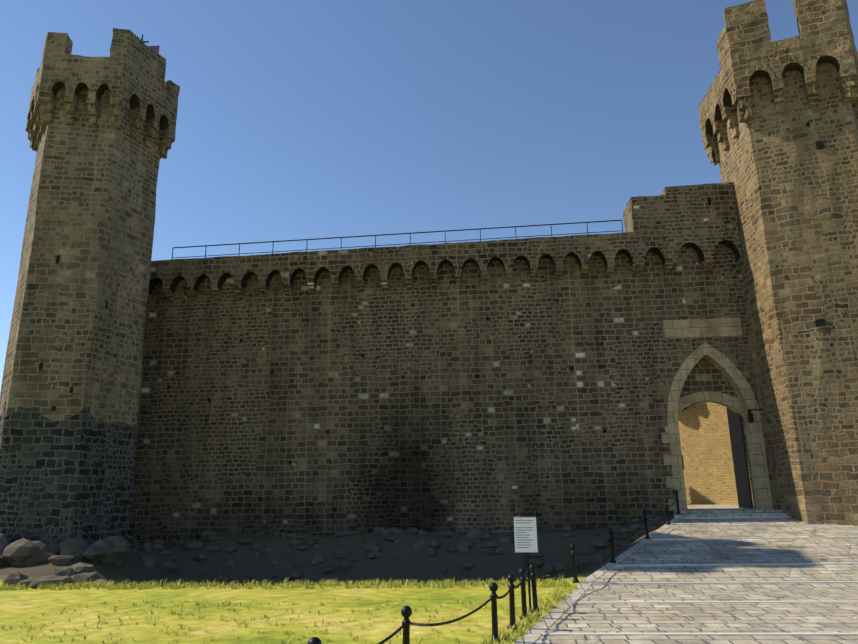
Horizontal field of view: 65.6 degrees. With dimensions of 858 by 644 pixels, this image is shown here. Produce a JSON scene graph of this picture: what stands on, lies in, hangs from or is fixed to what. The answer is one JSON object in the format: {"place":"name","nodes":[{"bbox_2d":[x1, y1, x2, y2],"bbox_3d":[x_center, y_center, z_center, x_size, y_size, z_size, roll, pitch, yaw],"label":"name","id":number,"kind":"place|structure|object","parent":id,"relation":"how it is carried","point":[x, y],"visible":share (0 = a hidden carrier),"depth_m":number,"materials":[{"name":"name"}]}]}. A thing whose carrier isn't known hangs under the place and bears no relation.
{"place":"outdoors","nodes":[
{"label":"outdoors","id":0,"kind":"place"},
{"bbox_2d":[0,514,677,643],"bbox_3d":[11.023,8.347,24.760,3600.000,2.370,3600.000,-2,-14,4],"label":"ground","id":1,"kind":"structure","parent":0,"point":[20,606],"depth_m":14.86,"materials":[{"name":"green plant"}]},
{"bbox_2d":[0,402,137,548],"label":"tower base","id":2,"kind":"object","parent":1,"relation":"on","point":[68,478],"visible":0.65,"depth_m":22.02,"materials":[{"name":"stone"}]},
{"bbox_2d":[0,28,179,424],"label":"tower","id":3,"kind":"structure","parent":2,"relation":"on","point":[101,131],"depth_m":24.52,"materials":[{"name":"stone"}]},
{"bbox_2d":[0,573,578,643],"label":"tufts","id":4,"kind":"object","parent":1,"relation":"on","point":[559,597],"visible":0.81,"depth_m":14.17,"materials":[{"name":"green plant"}]},
{"bbox_2d":[0,516,665,587],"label":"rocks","id":5,"kind":"object","parent":1,"relation":"on","point":[115,550],"visible":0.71,"depth_m":23.28,"materials":[{"name":"grey stone"}]},
{"bbox_2d":[132,182,773,543],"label":"curtain wall","id":6,"kind":"structure","parent":1,"relation":"on","point":[415,417],"depth_m":27.16,"materials":[{"name":"stone"}]},
{"bbox_2d":[172,220,622,258],"bbox_3d":[-1.624,-3.399,29.508,20.130,1.458,0.040,-2,-14,4],"label":"railing","id":7,"kind":"object","parent":6,"relation":"on","point":[445,241],"visible":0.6,"depth_m":29.55,"materials":[{"name":"grey metal"}]},
{"bbox_2d":[39,122,825,516],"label":"wall holes","id":8,"kind":"object","parent":6,"relation":"attached to","point":[819,146],"visible":0.71,"depth_m":24.75,"materials":[{"name":"black"}]},
{"bbox_2d":[661,318,772,510],"bbox_3d":[10.960,3.592,26.410,3.820,7.420,0.935,-2,-14,4],"label":"gate frame","id":9,"kind":"object","parent":6,"relation":"attached to","point":[745,400],"visible":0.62,"depth_m":26.22,"materials":[{"name":"stone"}]},
{"bbox_2d":[726,408,752,507],"bbox_3d":[12.362,5.347,26.524,0.080,3.970,0.940,0,-14,-4],"label":"door","id":10,"kind":"structure","parent":9,"relation":"attached to","point":[741,469],"depth_m":26.44,"materials":[{"name":"brown wood"}]},
{"bbox_2d":[746,409,760,422],"bbox_3d":[12.553,3.618,25.677,0.540,0.520,0.180,-2,-14,4],"label":"lantern","id":11,"kind":"object","parent":9,"relation":"attached to","point":[749,415],"visible":0.9,"depth_m":25.61,"materials":[{"name":"metal"}]},
{"bbox_2d":[307,490,680,643],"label":"bollards","id":12,"kind":"object","parent":1,"relation":"on","point":[406,612],"visible":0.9,"depth_m":11.03,"materials":[{"name":"metal"}]},
{"bbox_2d":[377,496,676,643],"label":"chains","id":13,"kind":"object","parent":12,"relation":"hanging from","point":[450,621],"visible":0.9,"depth_m":10.10,"materials":[{"name":"metal"}]},
{"bbox_2d":[526,553,531,612],"bbox_3d":[1.885,4.886,12.556,0.040,1.150,0.040,-2,-14,4],"label":"sign post","id":14,"kind":"object","parent":1,"relation":"on","point":[529,589],"visible":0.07,"depth_m":12.53,"materials":[{"name":"black metal"}]},
{"bbox_2d":[513,516,537,552],"bbox_3d":[1.842,4.059,12.709,0.453,0.670,0.004,-4,-14,10],"label":"sign frame","id":15,"kind":"object","parent":14,"relation":"attached to","point":[537,535],"visible":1,"depth_m":12.71,"materials":[{"name":"grey metal"}]},
{"bbox_2d":[513,516,538,552],"bbox_3d":[1.845,4.062,12.723,0.453,0.670,0.025,-4,-14,10],"label":"sign board","id":16,"kind":"object","parent":14,"relation":"attached to","point":[532,545],"visible":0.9,"depth_m":12.71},
{"bbox_2d":[516,520,532,547],"bbox_3d":[1.833,4.045,12.716,0.334,0.511,0.002,-4,-14,10],"label":"sign text","id":17,"kind":"object","parent":16,"relation":"on","point":[523,532],"visible":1,"depth_m":12.72},
{"bbox_2d":[513,510,685,643],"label":"kerb","id":18,"kind":"structure","parent":1,"relation":"on","point":[549,619],"depth_m":14.36,"materials":[{"name":"grey stone"}]},
{"bbox_2d":[698,0,857,525],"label":"tower","id":19,"kind":"structure","parent":1,"relation":"on","point":[765,100],"depth_m":24.64,"materials":[{"name":"stone"}]},
{"bbox_2d":[766,447,773,467],"bbox_3d":[12.807,5.104,25.018,0.040,0.750,0.450,-2,-14,4],"label":"plaque","id":20,"kind":"object","parent":19,"relation":"attached to","point":[769,454],"visible":0.92,"depth_m":24.95,"materials":[{"name":"brown"}]},
{"bbox_2d":[0,0,857,391],"label":"sky","id":21,"kind":"structure","parent":0,"point":[296,119],"materials":[{"name":"blue"}]},
{"bbox_2d":[533,504,857,643],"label":"paving","id":22,"kind":"structure","parent":0,"point":[817,617],"depth_m":14.71,"materials":[{"name":"grey stone"}]},
{"bbox_2d":[542,513,857,634],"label":"strips","id":23,"kind":"object","parent":22,"relation":"on","point":[765,582],"visible":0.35,"depth_m":15.19,"materials":[{"name":"grey stone"}]},
{"bbox_2d":[678,402,737,503],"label":"wall","id":24,"kind":"structure","parent":22,"relation":"on","point":[708,470],"depth_m":33.52,"materials":[{"name":"beige brick"}]},
{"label":"pole","id":25,"kind":"object","parent":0,"visible":0},
{"bbox_2d":[149,45,159,52],"bbox_3d":[-11.852,-11.514,28.326,0.770,0.500,0.020,-2,-14,4],"label":"flag","id":26,"kind":"object","parent":25,"relation":"attached to","point":[155,48],"visible":0.27,"depth_m":28.34,"materials":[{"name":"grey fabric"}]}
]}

